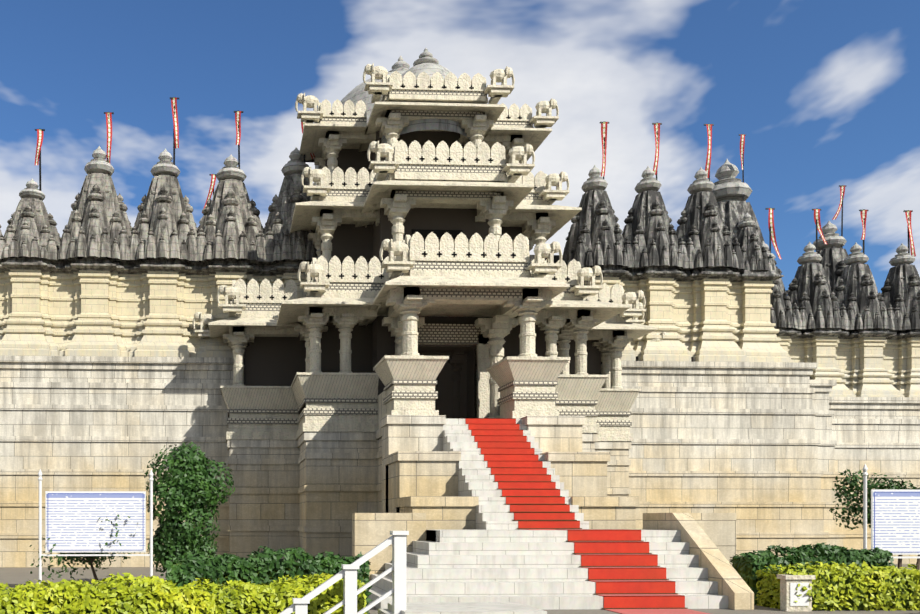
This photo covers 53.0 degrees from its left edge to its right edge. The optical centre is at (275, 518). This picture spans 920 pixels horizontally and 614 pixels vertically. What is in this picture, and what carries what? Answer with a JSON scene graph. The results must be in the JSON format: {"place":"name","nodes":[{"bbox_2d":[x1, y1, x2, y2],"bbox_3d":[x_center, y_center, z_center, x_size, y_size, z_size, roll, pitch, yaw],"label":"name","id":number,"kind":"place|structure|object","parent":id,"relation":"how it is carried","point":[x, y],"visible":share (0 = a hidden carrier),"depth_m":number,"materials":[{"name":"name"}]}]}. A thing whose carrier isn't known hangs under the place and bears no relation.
{"place":"outdoors","nodes":[
{"label":"outdoors","id":0,"kind":"place"},
{"bbox_2d":[0,564,919,613],"bbox_3d":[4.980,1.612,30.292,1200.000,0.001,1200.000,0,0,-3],"label":"ground","id":1,"kind":"structure","parent":0,"point":[11,577],"depth_m":23.63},
{"bbox_2d":[30,515,140,584],"bbox_3d":[-4.255,0.700,20.446,2.542,1.847,1.835,0,0,-3],"label":"shrub","id":2,"kind":"object","parent":1,"relation":"on","point":[89,560],"visible":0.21,"depth_m":20.27,"materials":[{"name":"green plant"}]},
{"bbox_2d":[38,469,153,583],"bbox_3d":[-4.005,0.257,19.851,2.552,2.710,0.102,0,0,-3],"label":"sign board","id":3,"kind":"object","parent":1,"relation":"on","point":[74,523],"visible":0.98,"depth_m":19.82,"materials":[{"name":"white paint"}]},
{"bbox_2d":[0,572,366,613],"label":"hedge","id":4,"kind":"object","parent":1,"relation":"on","point":[152,594],"visible":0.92,"depth_m":11.62,"materials":[{"name":"yellow plant"}]},
{"bbox_2d":[144,441,234,575],"bbox_3d":[-1.994,-0.089,20.573,2.108,3.403,1.389,0,0,-3],"label":"bush","id":5,"kind":"object","parent":1,"relation":"on","point":[189,494],"visible":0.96,"depth_m":20.27,"materials":[{"name":"green plant"}]},
{"bbox_2d":[164,546,371,613],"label":"hedge","id":6,"kind":"object","parent":1,"relation":"on","point":[263,567],"visible":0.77,"depth_m":14.58,"materials":[{"name":"green plant"}]},
{"bbox_2d":[279,531,408,613],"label":"stair railing","id":7,"kind":"object","parent":1,"relation":"on","point":[397,568],"visible":1,"depth_m":11.03,"materials":[{"name":"white metal"}]},
{"bbox_2d":[227,428,630,561],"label":"base wall","id":8,"kind":"structure","parent":1,"relation":"on","point":[310,492],"depth_m":28.62,"materials":[{"name":"beige stone"}]},
{"bbox_2d":[193,63,666,442],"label":"entrance pavilion","id":9,"kind":"structure","parent":8,"relation":"on","point":[505,283],"depth_m":26.61,"materials":[{"name":"beige stone"}]},
{"bbox_2d":[315,48,471,168],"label":"dome","id":10,"kind":"structure","parent":9,"relation":"on","point":[427,63],"depth_m":29.12,"materials":[{"name":"beige stone"}]},
{"bbox_2d":[244,131,600,418],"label":"dark interior openings","id":11,"kind":"object","parent":9,"relation":"in","point":[274,361],"visible":0.21,"depth_m":28.52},
{"bbox_2d":[0,356,919,567],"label":"plinth wall","id":12,"kind":"structure","parent":1,"relation":"on","point":[766,452],"depth_m":30.53,"materials":[{"name":"stone"}]},
{"bbox_2d":[0,269,919,396],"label":"shrine walls","id":13,"kind":"structure","parent":12,"relation":"on","point":[101,313],"depth_m":30.67,"materials":[{"name":"beige stone"}]},
{"bbox_2d":[0,146,317,275],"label":"temple spires","id":14,"kind":"object","parent":13,"relation":"on","point":[230,233],"visible":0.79,"depth_m":30.35,"materials":[{"name":"stone"}]},
{"bbox_2d":[530,159,919,390],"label":"temple spires","id":15,"kind":"object","parent":13,"relation":"on","point":[717,234],"visible":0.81,"depth_m":31.98,"materials":[{"name":"stone"}]},
{"bbox_2d":[35,97,912,263],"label":"flagpoles","id":16,"kind":"object","parent":15,"relation":"on","point":[603,178],"visible":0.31,"depth_m":33.37,"materials":[{"name":"grey"}]},
{"bbox_2d":[35,97,915,258],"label":"flags","id":17,"kind":"object","parent":16,"relation":"attached to","point":[40,134],"visible":0.77,"depth_m":32.00,"materials":[{"name":"fabric"}]},
{"bbox_2d":[378,602,546,613],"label":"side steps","id":18,"kind":"structure","parent":1,"relation":"on","point":[471,608],"depth_m":11.24,"materials":[{"name":"stone"}]},
{"bbox_2d":[368,418,727,609],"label":"stair steps","id":19,"kind":"structure","parent":1,"relation":"on","point":[500,557],"depth_m":16.80,"materials":[{"name":"white stone"}]},
{"bbox_2d":[465,418,709,613],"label":"red carpet","id":20,"kind":"object","parent":19,"relation":"on","point":[626,573],"visible":0.9,"depth_m":17.56,"materials":[{"name":"red carpet"}]},
{"bbox_2d":[352,415,753,609],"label":"stair side walls","id":21,"kind":"structure","parent":1,"relation":"on","point":[420,496],"depth_m":19.78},
{"bbox_2d":[777,574,815,611],"bbox_3d":[9.065,1.297,15.561,0.530,0.630,0.260,0,0,-3],"label":"marker stone","id":22,"kind":"object","parent":1,"relation":"on","point":[789,593],"visible":0.88,"depth_m":15.46,"materials":[{"name":"white stone"}]},
{"bbox_2d":[729,543,895,604],"bbox_3d":[10.261,1.054,17.156,2.828,1.236,1.088,0,0,-3],"label":"hedge","id":23,"kind":"object","parent":1,"relation":"on","point":[747,566],"visible":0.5,"depth_m":16.82,"materials":[{"name":"green plant"}]},
{"bbox_2d":[755,560,919,610],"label":"hedge","id":24,"kind":"object","parent":1,"relation":"on","point":[843,586],"visible":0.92,"depth_m":15.62,"materials":[{"name":"yellow plant"}]},
{"bbox_2d":[829,470,919,568],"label":"shrub","id":25,"kind":"object","parent":1,"relation":"on","point":[850,498],"visible":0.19,"depth_m":21.41,"materials":[{"name":"green plant"}]},
{"bbox_2d":[862,464,919,557],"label":"sign board","id":26,"kind":"object","parent":1,"relation":"on","point":[895,521],"visible":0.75,"depth_m":18.62,"materials":[{"name":"white paint"}]},
{"bbox_2d":[0,0,919,292],"label":"sky","id":27,"kind":"structure","parent":0,"point":[824,95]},
{"bbox_2d":[915,555,919,569],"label":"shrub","id":28,"kind":"object","parent":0,"point":[918,563],"depth_m":24.88,"materials":[{"name":"green plant"}]}
]}

